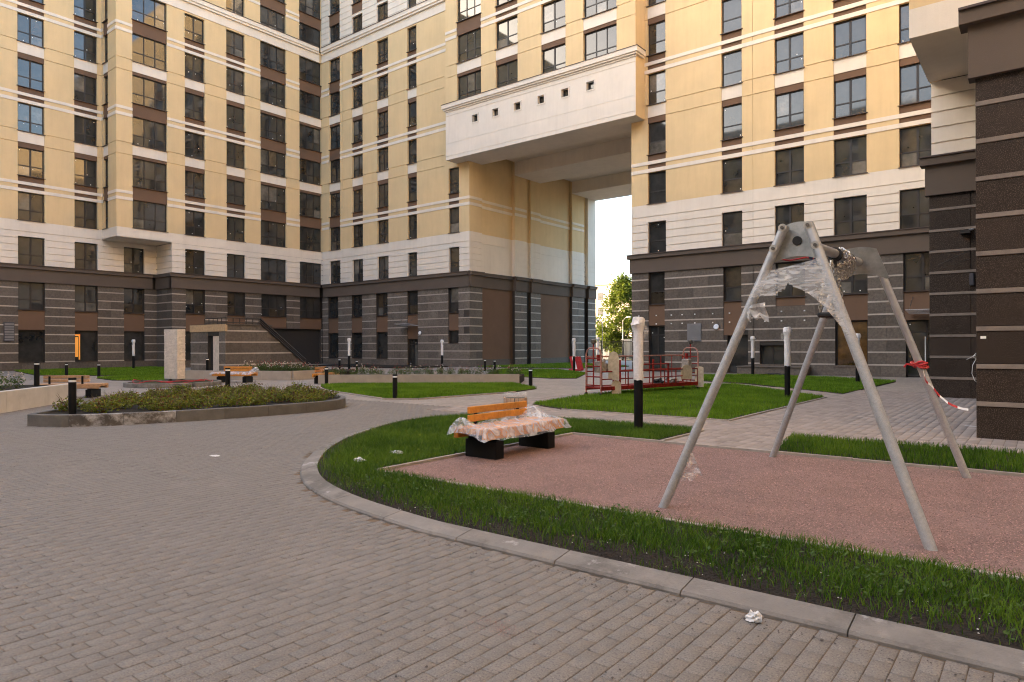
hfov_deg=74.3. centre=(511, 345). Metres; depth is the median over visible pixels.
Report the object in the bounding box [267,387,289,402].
shrub
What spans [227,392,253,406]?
shrub
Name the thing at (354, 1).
window
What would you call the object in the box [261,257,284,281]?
window
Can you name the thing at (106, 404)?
shrub
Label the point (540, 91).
bridge block
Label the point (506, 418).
plastic sheet
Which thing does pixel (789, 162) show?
window
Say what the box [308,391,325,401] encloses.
shrub
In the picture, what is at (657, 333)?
window
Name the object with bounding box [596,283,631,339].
background building
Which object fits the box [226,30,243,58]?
window
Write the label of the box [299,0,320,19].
window
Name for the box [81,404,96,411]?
shrub
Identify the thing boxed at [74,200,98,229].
window
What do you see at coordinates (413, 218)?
window
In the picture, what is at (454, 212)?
window
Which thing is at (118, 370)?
grass
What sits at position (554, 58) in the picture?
window
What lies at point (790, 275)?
window
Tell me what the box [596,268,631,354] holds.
tree
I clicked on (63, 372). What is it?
lawn soil
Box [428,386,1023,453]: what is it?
plaza pavement
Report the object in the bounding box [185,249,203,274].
window
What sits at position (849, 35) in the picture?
window
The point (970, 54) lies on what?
apartment building
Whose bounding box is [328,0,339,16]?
window
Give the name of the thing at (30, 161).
window
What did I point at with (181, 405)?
shrub
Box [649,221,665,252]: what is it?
window
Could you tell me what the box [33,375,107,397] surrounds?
bench
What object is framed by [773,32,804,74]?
window
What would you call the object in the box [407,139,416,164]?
window
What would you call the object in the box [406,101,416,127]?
window
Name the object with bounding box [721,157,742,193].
window
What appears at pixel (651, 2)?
window
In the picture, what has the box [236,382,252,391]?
shrub
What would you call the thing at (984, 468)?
lawn soil
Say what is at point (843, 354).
window
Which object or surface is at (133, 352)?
lamp post
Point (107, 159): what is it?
window
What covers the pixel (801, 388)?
lawn soil
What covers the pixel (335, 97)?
window
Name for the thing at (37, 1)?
window
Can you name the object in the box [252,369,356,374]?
bed soil
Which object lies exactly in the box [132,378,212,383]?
warning tape
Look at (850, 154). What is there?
window
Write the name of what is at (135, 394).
shrub
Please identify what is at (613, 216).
sky
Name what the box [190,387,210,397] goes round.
shrub
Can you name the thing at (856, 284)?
window
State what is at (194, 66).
window
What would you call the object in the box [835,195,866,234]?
window
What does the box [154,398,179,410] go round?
shrub
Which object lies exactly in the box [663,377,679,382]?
debris sack
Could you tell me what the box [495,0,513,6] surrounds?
window
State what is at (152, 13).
window
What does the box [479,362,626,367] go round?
grass
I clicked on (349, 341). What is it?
lamp post
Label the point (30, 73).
window
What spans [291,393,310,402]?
shrub
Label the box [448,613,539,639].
gravel
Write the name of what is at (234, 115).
window
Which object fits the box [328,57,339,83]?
window
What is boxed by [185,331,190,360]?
window
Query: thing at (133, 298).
window
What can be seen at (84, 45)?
window
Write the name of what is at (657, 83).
window
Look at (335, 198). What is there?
window
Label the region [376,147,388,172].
window
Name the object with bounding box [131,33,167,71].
window
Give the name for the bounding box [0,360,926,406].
pavement
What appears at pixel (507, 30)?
window
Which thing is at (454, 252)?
window
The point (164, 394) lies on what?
shrub
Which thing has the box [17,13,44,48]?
window
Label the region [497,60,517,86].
window
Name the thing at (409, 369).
rose bush
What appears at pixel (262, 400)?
shrub
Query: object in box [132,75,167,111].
window
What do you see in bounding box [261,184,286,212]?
window
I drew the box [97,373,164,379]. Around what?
grass
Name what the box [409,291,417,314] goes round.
window
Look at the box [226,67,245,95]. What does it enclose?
window
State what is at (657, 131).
window
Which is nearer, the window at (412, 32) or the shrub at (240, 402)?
the shrub at (240, 402)
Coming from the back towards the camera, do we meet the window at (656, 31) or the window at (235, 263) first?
the window at (235, 263)
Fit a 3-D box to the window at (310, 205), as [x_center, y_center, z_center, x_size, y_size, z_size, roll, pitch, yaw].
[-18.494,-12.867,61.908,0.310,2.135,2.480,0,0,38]
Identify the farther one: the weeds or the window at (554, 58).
the window at (554, 58)
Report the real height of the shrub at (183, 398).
0.468 m
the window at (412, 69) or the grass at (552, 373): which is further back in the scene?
the window at (412, 69)
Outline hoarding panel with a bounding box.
[622,339,631,358]
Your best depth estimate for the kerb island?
27.28 m
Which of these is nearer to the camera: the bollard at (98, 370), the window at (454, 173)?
the bollard at (98, 370)
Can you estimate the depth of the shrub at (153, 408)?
14.83 m
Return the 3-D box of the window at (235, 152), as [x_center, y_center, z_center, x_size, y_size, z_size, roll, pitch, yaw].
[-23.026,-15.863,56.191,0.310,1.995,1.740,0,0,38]
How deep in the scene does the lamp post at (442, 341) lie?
49.23 m
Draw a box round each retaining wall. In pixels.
[185,370,321,379]
[318,374,518,384]
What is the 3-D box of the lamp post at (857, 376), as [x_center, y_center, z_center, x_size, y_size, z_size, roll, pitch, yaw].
[14.310,0.514,27.966,0.269,2.086,0.309,0,0,33]
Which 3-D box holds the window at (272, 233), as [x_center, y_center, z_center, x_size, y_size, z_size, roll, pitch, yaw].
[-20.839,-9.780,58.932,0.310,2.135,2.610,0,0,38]
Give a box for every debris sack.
[653,378,663,382]
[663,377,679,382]
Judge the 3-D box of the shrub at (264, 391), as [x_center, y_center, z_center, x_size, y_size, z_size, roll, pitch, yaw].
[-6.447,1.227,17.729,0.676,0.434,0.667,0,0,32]
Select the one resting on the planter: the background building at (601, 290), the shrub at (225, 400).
the shrub at (225, 400)
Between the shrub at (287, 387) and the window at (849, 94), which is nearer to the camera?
the shrub at (287, 387)
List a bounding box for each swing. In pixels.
[658,221,970,550]
[817,247,855,318]
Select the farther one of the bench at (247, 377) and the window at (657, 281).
the window at (657, 281)
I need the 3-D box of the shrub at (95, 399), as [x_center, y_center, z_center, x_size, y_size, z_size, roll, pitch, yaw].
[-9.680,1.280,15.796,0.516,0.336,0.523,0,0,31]
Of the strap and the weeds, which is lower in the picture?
the weeds
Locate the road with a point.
(232, 612)
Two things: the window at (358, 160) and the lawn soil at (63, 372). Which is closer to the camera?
the lawn soil at (63, 372)
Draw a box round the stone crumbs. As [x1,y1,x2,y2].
[352,480,989,633]
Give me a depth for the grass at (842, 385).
28.39 m
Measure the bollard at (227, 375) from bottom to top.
0.765 m
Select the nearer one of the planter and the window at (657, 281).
the planter
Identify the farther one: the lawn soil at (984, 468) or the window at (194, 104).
the window at (194, 104)
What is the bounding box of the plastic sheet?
[449,406,554,442]
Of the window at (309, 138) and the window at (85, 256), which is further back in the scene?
the window at (309, 138)
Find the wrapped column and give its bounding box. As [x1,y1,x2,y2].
[164,329,184,381]
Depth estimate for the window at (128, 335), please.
52.50 m
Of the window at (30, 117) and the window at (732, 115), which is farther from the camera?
the window at (30, 117)
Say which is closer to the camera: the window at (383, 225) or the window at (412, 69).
the window at (412, 69)
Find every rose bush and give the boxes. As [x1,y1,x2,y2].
[0,371,9,390]
[6,372,30,388]
[253,359,265,370]
[302,362,311,370]
[356,365,365,374]
[366,365,374,374]
[403,365,412,373]
[437,364,446,373]
[488,364,497,373]
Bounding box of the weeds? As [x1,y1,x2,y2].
[334,467,1023,639]
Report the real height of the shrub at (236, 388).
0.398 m
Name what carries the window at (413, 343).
in the apartment building at (427, 247)
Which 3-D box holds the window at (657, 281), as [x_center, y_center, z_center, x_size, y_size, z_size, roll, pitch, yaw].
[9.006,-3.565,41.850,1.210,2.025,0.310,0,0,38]
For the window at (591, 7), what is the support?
in the bridge block
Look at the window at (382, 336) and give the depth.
57.90 m
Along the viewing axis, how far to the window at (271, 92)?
59.03 m
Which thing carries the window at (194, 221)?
in the apartment building at (160, 166)
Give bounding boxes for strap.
[783,257,813,260]
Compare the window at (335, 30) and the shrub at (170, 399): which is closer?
the shrub at (170, 399)
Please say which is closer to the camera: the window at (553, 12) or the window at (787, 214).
the window at (787, 214)
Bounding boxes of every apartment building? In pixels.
[0,0,322,370]
[318,0,597,366]
[626,0,931,376]
[909,0,1023,440]
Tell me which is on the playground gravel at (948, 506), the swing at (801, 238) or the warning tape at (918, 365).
the swing at (801, 238)
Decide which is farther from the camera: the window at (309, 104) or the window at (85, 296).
the window at (309, 104)
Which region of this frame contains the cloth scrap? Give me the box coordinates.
[809,257,817,267]
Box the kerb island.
[123,379,221,387]
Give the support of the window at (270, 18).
in the apartment building at (160, 166)
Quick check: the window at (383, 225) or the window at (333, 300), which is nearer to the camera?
the window at (383, 225)
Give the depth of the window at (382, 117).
57.75 m
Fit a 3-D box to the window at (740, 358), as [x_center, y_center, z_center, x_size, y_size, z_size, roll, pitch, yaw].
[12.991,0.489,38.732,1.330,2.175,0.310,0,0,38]
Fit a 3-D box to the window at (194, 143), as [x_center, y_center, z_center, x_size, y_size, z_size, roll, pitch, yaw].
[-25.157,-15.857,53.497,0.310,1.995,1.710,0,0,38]
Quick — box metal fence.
[599,340,631,359]
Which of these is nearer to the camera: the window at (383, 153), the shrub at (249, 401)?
the shrub at (249, 401)
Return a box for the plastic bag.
[745,610,761,622]
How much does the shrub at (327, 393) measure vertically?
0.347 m
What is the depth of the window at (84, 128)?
49.78 m
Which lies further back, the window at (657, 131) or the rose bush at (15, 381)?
the window at (657, 131)
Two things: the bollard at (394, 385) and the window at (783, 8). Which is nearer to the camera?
the bollard at (394, 385)
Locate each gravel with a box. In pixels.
[385,435,1023,576]
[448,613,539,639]
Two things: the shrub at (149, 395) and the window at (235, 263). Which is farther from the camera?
the window at (235, 263)
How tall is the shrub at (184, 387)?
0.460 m
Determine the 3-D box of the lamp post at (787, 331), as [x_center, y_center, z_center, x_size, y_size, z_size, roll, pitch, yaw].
[8.380,0.494,20.598,0.309,2.161,0.269,0,0,36]
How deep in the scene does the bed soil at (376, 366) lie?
53.15 m
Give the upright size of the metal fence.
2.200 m
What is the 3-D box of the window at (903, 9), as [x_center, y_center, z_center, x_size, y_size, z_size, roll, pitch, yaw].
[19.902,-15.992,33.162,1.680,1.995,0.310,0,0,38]
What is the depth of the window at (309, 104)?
62.00 m
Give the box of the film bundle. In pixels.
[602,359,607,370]
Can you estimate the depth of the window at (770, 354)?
37.63 m
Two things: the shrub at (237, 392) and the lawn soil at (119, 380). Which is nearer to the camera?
the shrub at (237, 392)
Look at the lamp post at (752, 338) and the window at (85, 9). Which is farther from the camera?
the window at (85, 9)
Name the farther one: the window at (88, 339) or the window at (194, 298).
the window at (194, 298)
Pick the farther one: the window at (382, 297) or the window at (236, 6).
the window at (382, 297)
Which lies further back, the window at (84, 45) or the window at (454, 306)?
the window at (454, 306)
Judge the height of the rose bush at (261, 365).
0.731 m
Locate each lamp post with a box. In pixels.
[131,339,134,368]
[347,338,350,368]
[440,340,443,367]
[572,338,575,369]
[596,337,599,354]
[631,317,644,429]
[750,336,754,373]
[783,327,791,396]
[855,333,860,381]
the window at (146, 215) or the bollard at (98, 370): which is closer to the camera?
the bollard at (98, 370)
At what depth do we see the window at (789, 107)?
37.00 m
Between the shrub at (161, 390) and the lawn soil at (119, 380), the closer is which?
the shrub at (161, 390)
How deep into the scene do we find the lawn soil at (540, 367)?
49.75 m
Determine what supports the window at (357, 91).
in the apartment building at (427, 247)
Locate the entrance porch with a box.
[190,317,305,370]
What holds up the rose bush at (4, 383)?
on the planter wall at (24, 397)
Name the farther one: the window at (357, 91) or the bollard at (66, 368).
the window at (357, 91)
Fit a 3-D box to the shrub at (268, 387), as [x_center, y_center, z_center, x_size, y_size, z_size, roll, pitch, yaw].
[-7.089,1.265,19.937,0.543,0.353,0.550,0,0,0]
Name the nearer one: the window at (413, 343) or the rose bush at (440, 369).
the rose bush at (440, 369)
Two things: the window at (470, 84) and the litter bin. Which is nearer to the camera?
the litter bin
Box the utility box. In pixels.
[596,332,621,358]
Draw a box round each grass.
[14,366,163,374]
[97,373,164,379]
[316,412,1023,648]
[321,381,536,397]
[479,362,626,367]
[488,368,584,377]
[533,382,822,419]
[704,373,895,393]
[779,432,1023,472]
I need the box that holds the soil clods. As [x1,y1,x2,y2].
[322,475,1023,649]
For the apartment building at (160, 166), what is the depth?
51.82 m
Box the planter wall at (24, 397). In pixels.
[0,383,67,412]
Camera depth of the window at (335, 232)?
61.87 m
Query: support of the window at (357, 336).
in the apartment building at (427, 247)
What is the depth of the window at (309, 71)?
62.02 m
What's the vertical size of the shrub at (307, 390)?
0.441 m
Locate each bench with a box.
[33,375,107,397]
[212,366,257,382]
[312,366,339,383]
[454,401,563,459]
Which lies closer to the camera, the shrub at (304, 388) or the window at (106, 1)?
the shrub at (304, 388)
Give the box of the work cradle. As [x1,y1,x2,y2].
[585,339,703,394]
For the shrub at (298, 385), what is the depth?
20.12 m
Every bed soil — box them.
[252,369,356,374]
[309,364,447,368]
[359,374,523,382]
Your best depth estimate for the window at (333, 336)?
62.09 m
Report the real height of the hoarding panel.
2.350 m
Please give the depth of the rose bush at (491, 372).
29.59 m
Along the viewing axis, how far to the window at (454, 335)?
52.67 m
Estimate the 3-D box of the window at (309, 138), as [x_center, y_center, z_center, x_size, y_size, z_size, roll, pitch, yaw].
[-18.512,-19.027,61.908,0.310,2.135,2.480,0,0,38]
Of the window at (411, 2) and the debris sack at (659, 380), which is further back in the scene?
the window at (411, 2)
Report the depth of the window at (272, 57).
59.05 m
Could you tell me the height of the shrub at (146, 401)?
0.446 m
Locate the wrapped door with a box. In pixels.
[213,336,219,370]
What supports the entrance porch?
on the pavement at (546, 387)
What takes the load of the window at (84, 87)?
in the apartment building at (160, 166)
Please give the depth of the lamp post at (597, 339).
44.87 m
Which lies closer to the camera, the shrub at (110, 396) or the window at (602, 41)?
the shrub at (110, 396)
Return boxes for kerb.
[300,415,1023,679]
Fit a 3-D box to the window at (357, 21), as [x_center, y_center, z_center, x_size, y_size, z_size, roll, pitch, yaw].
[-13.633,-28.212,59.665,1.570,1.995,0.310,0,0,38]
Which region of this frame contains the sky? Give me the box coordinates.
[595,195,631,283]
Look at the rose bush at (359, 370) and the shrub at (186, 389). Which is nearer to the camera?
the shrub at (186, 389)
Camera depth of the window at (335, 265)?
61.88 m
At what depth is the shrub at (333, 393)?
18.38 m
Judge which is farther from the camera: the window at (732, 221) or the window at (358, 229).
the window at (358, 229)
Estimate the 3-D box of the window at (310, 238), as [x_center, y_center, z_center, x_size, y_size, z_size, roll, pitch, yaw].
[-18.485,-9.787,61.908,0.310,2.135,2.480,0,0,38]
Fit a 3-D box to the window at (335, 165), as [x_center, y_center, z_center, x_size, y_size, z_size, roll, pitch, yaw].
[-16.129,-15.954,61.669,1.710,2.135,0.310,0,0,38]
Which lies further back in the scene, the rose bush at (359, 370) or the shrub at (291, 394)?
the rose bush at (359, 370)
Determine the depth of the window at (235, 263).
56.27 m
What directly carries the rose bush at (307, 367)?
on the bed soil at (347, 371)
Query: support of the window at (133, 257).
in the apartment building at (160, 166)
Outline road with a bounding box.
[0,394,1023,681]
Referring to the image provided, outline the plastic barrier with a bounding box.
[569,356,583,370]
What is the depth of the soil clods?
4.88 m
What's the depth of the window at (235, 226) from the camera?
56.29 m
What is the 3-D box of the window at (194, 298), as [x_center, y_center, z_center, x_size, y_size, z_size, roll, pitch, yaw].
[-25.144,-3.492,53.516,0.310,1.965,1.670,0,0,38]
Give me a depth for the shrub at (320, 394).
17.41 m
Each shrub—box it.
[51,395,88,410]
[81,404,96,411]
[85,395,123,412]
[86,395,107,404]
[97,392,120,400]
[106,391,136,408]
[110,389,133,397]
[120,388,141,397]
[123,392,141,401]
[132,393,164,409]
[140,385,164,396]
[141,390,158,398]
[143,385,170,394]
[148,400,167,410]
[152,391,174,397]
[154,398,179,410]
[157,392,184,404]
[167,380,190,394]
[169,396,192,409]
[171,387,199,406]
[177,385,197,393]
[185,389,208,401]
[185,395,213,408]
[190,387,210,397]
[198,386,219,397]
[213,384,230,392]
[213,393,237,405]
[227,386,245,392]
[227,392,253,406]
[228,388,253,397]
[230,389,250,401]
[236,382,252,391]
[243,395,255,405]
[247,391,268,399]
[249,381,263,388]
[250,394,270,404]
[253,386,275,398]
[262,388,277,399]
[266,385,279,391]
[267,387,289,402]
[279,384,296,393]
[279,386,304,401]
[286,380,308,390]
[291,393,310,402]
[296,383,317,393]
[302,384,322,393]
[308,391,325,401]
[310,389,330,400]
[311,387,331,395]
[323,388,338,397]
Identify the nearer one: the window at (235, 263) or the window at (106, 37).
the window at (106, 37)
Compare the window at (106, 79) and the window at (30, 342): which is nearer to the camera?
the window at (30, 342)
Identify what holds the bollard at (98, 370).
on the pavement at (546, 387)
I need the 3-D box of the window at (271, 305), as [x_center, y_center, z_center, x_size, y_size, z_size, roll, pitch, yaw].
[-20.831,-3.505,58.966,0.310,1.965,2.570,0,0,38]
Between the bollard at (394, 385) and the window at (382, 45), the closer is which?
the bollard at (394, 385)
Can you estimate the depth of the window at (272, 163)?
59.03 m
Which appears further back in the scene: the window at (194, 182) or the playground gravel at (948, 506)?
the window at (194, 182)
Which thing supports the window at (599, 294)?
in the background building at (601, 290)
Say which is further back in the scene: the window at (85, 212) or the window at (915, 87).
the window at (85, 212)
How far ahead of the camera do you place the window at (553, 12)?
45.28 m
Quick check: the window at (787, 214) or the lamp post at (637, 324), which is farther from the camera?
the window at (787, 214)
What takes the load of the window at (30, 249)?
in the apartment building at (160, 166)
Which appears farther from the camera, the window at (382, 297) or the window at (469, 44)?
the window at (382, 297)
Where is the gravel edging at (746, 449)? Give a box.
[377,432,1023,580]
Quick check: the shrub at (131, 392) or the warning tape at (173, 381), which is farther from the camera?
the warning tape at (173, 381)
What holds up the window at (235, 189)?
in the apartment building at (160, 166)
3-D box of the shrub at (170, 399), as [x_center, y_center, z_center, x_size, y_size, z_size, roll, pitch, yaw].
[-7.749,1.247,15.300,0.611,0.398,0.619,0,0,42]
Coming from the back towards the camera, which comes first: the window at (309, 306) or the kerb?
the window at (309, 306)
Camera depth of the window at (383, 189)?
57.76 m
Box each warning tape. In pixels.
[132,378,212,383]
[903,360,967,410]
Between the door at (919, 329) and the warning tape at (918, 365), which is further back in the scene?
the door at (919, 329)
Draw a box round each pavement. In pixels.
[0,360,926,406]
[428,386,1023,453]
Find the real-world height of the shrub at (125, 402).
0.429 m
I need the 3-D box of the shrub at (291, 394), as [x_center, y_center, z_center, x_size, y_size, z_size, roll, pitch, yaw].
[-5.586,1.210,17.196,0.688,0.463,0.703,0,0,-29]
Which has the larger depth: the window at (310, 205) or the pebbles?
the window at (310, 205)
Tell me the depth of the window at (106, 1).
50.42 m
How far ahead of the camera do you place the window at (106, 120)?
50.47 m
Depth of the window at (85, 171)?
49.83 m
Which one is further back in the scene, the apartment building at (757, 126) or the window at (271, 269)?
the window at (271, 269)
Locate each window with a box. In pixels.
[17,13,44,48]
[17,57,44,91]
[17,102,45,135]
[17,147,45,179]
[17,191,44,222]
[17,282,45,310]
[18,236,43,265]
[18,330,45,362]
[30,0,44,4]
[73,0,97,22]
[73,31,97,63]
[73,115,98,146]
[74,73,97,105]
[74,158,96,187]
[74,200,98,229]
[74,242,96,269]
[74,285,98,312]
[75,331,98,361]
[102,0,107,23]
[102,35,107,64]
[102,77,107,105]
[102,118,107,146]
[102,201,107,229]
[103,159,107,187]
[124,247,142,273]
[124,288,142,313]
[124,331,142,360]
[131,0,167,31]
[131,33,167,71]
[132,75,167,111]
[132,117,166,151]
[133,158,165,191]
[133,200,168,232]
[184,14,204,44]
[184,53,205,83]
[184,92,205,121]
[184,131,205,160]
[184,210,203,236]
[185,171,205,198]
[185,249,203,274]
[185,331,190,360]
[186,289,205,314]
[226,0,242,15]
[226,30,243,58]
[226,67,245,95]
[226,104,245,132]
[226,179,245,205]
[227,142,243,168]
[227,216,243,241]
[227,254,243,277]
[227,292,243,315]
[260,5,284,32]
[260,41,285,73]
[260,77,286,108]
[260,113,286,143]
[260,149,284,177]
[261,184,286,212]
[261,220,286,247]
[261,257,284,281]
[261,294,286,317]
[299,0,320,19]
[299,22,320,52]
[299,56,321,86]
[299,90,321,119]
[299,124,321,152]
[299,158,321,185]
[300,192,320,218]
[300,226,320,251]
[300,262,320,284]
[300,296,322,318]
[327,297,337,318]
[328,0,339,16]
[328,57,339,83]
[328,125,339,150]
[328,193,339,217]
[329,91,339,116]
[329,159,339,183]
[330,23,339,42]
[330,333,337,357]
[331,227,340,250]
[331,261,340,283]
[351,49,361,74]
[351,119,362,143]
[351,154,362,178]
[351,224,362,247]
[351,333,362,358]
[352,0,361,5]
[352,84,362,108]
[352,295,361,317]
[353,14,361,32]
[353,189,362,212]
[354,259,363,280]
[376,38,387,64]
[376,75,388,100]
[376,111,387,136]
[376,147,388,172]
[378,2,387,21]
[378,183,387,207]
[378,220,388,243]
[378,293,387,315]
[378,332,387,358]
[379,256,388,278]
[406,26,416,52]
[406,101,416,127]
[407,64,416,89]
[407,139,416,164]
[407,215,416,239]
[409,0,416,7]
[409,177,416,201]
[409,252,416,275]
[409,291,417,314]
[409,339,417,364]
[448,207,458,233]
[448,330,458,343]
[450,167,458,193]
[450,247,459,271]
[450,288,458,312]
[456,0,480,22]
[456,28,480,63]
[458,70,480,99]
[494,16,517,50]
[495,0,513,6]
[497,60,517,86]
[540,0,565,33]
[543,43,565,72]
[563,89,567,96]
[582,0,616,19]
[584,24,616,59]
[588,82,593,89]
[598,293,602,300]
[646,0,665,7]
[646,21,665,56]
[646,71,665,105]
[646,120,666,155]
[647,171,665,204]
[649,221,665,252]
[650,272,664,304]
[650,326,664,370]
[720,0,742,34]
[720,49,742,87]
[720,103,742,140]
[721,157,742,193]
[722,266,741,301]
[723,211,742,245]
[729,335,747,373]
[761,345,783,363]
[773,0,803,19]
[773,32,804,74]
[773,89,804,130]
[773,146,804,186]
[774,261,805,297]
[776,203,803,232]
[832,15,867,60]
[832,75,867,118]
[832,135,867,177]
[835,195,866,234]
[836,320,867,367]
[839,274,868,294]
[897,3,909,44]
[898,63,930,106]
[898,124,931,168]
[900,188,928,228]
[902,252,928,291]
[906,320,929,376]
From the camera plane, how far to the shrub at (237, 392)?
16.80 m
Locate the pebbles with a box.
[0,439,1005,681]
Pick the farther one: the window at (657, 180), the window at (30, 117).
the window at (30, 117)
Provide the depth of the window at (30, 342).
47.18 m
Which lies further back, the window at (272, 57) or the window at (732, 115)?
the window at (272, 57)
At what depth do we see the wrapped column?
28.81 m
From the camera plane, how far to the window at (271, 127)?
59.03 m
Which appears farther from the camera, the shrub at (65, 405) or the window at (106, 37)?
the window at (106, 37)
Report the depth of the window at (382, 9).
57.75 m
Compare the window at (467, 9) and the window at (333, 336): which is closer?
the window at (467, 9)
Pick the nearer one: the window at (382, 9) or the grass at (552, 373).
the grass at (552, 373)
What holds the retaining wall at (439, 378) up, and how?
on the pavement at (546, 387)
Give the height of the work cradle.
1.808 m
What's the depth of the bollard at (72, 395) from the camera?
14.04 m
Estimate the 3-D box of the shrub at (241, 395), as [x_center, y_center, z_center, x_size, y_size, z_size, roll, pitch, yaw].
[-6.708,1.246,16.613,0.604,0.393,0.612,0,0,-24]
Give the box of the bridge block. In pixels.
[441,0,645,200]
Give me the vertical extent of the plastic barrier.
0.936 m
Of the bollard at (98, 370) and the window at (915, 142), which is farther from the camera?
the bollard at (98, 370)
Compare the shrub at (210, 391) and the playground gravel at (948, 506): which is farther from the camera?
the shrub at (210, 391)
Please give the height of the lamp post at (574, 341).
2.102 m
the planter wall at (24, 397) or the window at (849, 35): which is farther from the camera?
the window at (849, 35)
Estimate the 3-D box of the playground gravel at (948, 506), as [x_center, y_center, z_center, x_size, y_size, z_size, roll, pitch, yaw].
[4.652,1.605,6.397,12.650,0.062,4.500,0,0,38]
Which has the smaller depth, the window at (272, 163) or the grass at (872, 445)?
the grass at (872, 445)
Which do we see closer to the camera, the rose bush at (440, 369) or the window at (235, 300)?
the rose bush at (440, 369)
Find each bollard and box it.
[34,362,39,385]
[65,363,67,374]
[68,378,76,413]
[97,364,100,376]
[206,358,208,369]
[225,368,229,385]
[325,367,327,383]
[393,374,396,397]
[529,368,532,385]
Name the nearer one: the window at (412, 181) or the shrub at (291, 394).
the shrub at (291, 394)
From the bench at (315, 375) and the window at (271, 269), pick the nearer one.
the bench at (315, 375)
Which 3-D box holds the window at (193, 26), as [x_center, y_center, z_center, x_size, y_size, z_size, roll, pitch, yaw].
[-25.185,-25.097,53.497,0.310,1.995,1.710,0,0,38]
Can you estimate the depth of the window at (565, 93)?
44.78 m
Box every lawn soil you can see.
[16,371,163,375]
[96,378,144,380]
[496,366,628,368]
[524,374,584,378]
[704,380,895,393]
[780,438,1023,472]
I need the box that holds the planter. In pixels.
[27,390,345,426]
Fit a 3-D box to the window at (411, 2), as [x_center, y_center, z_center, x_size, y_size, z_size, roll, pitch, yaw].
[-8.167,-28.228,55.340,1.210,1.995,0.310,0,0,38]
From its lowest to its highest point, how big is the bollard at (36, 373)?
0.765 m
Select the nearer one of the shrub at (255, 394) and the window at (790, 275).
the shrub at (255, 394)
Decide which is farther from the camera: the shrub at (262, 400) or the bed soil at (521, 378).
the bed soil at (521, 378)
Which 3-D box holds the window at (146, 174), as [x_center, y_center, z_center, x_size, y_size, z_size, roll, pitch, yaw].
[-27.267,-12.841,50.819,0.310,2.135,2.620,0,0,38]
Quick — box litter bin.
[504,397,526,437]
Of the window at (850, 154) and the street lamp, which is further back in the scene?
the street lamp
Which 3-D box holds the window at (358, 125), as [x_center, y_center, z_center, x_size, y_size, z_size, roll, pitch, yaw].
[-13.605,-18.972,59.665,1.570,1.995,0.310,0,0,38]
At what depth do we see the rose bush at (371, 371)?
29.47 m
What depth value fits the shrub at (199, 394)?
16.80 m
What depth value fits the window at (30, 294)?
47.18 m
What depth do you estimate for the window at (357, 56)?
59.87 m
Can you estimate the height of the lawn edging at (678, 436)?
0.095 m
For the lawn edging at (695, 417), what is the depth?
15.73 m
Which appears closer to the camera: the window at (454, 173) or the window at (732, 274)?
the window at (732, 274)
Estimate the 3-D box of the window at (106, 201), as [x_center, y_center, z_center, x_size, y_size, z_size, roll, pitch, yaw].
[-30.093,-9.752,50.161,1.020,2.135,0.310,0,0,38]
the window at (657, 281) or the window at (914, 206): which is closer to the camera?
the window at (914, 206)
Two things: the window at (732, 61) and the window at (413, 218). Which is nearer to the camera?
the window at (732, 61)
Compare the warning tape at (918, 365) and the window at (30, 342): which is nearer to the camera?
the warning tape at (918, 365)
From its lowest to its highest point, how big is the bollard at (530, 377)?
0.765 m
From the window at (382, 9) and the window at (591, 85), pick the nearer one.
the window at (591, 85)
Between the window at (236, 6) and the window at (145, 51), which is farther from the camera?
the window at (236, 6)
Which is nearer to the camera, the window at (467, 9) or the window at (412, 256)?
the window at (467, 9)
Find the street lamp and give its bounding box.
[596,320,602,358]
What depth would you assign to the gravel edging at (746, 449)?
9.18 m
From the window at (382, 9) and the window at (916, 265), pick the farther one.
the window at (382, 9)
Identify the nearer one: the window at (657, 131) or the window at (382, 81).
the window at (657, 131)
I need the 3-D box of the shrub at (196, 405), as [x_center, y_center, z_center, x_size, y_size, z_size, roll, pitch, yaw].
[-6.994,1.228,15.116,0.669,0.433,0.645,0,0,15]
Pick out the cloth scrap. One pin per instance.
(813, 263)
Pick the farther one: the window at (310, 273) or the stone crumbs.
the window at (310, 273)
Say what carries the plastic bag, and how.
on the road
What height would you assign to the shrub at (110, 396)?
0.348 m
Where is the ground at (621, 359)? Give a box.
[596,357,631,360]
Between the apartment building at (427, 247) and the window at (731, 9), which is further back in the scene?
the apartment building at (427, 247)
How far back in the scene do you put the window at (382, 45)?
57.69 m
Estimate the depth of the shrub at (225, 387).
19.12 m
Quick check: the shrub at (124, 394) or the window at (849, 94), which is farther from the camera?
the window at (849, 94)
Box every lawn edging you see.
[315,385,515,399]
[561,396,826,420]
[582,420,703,440]

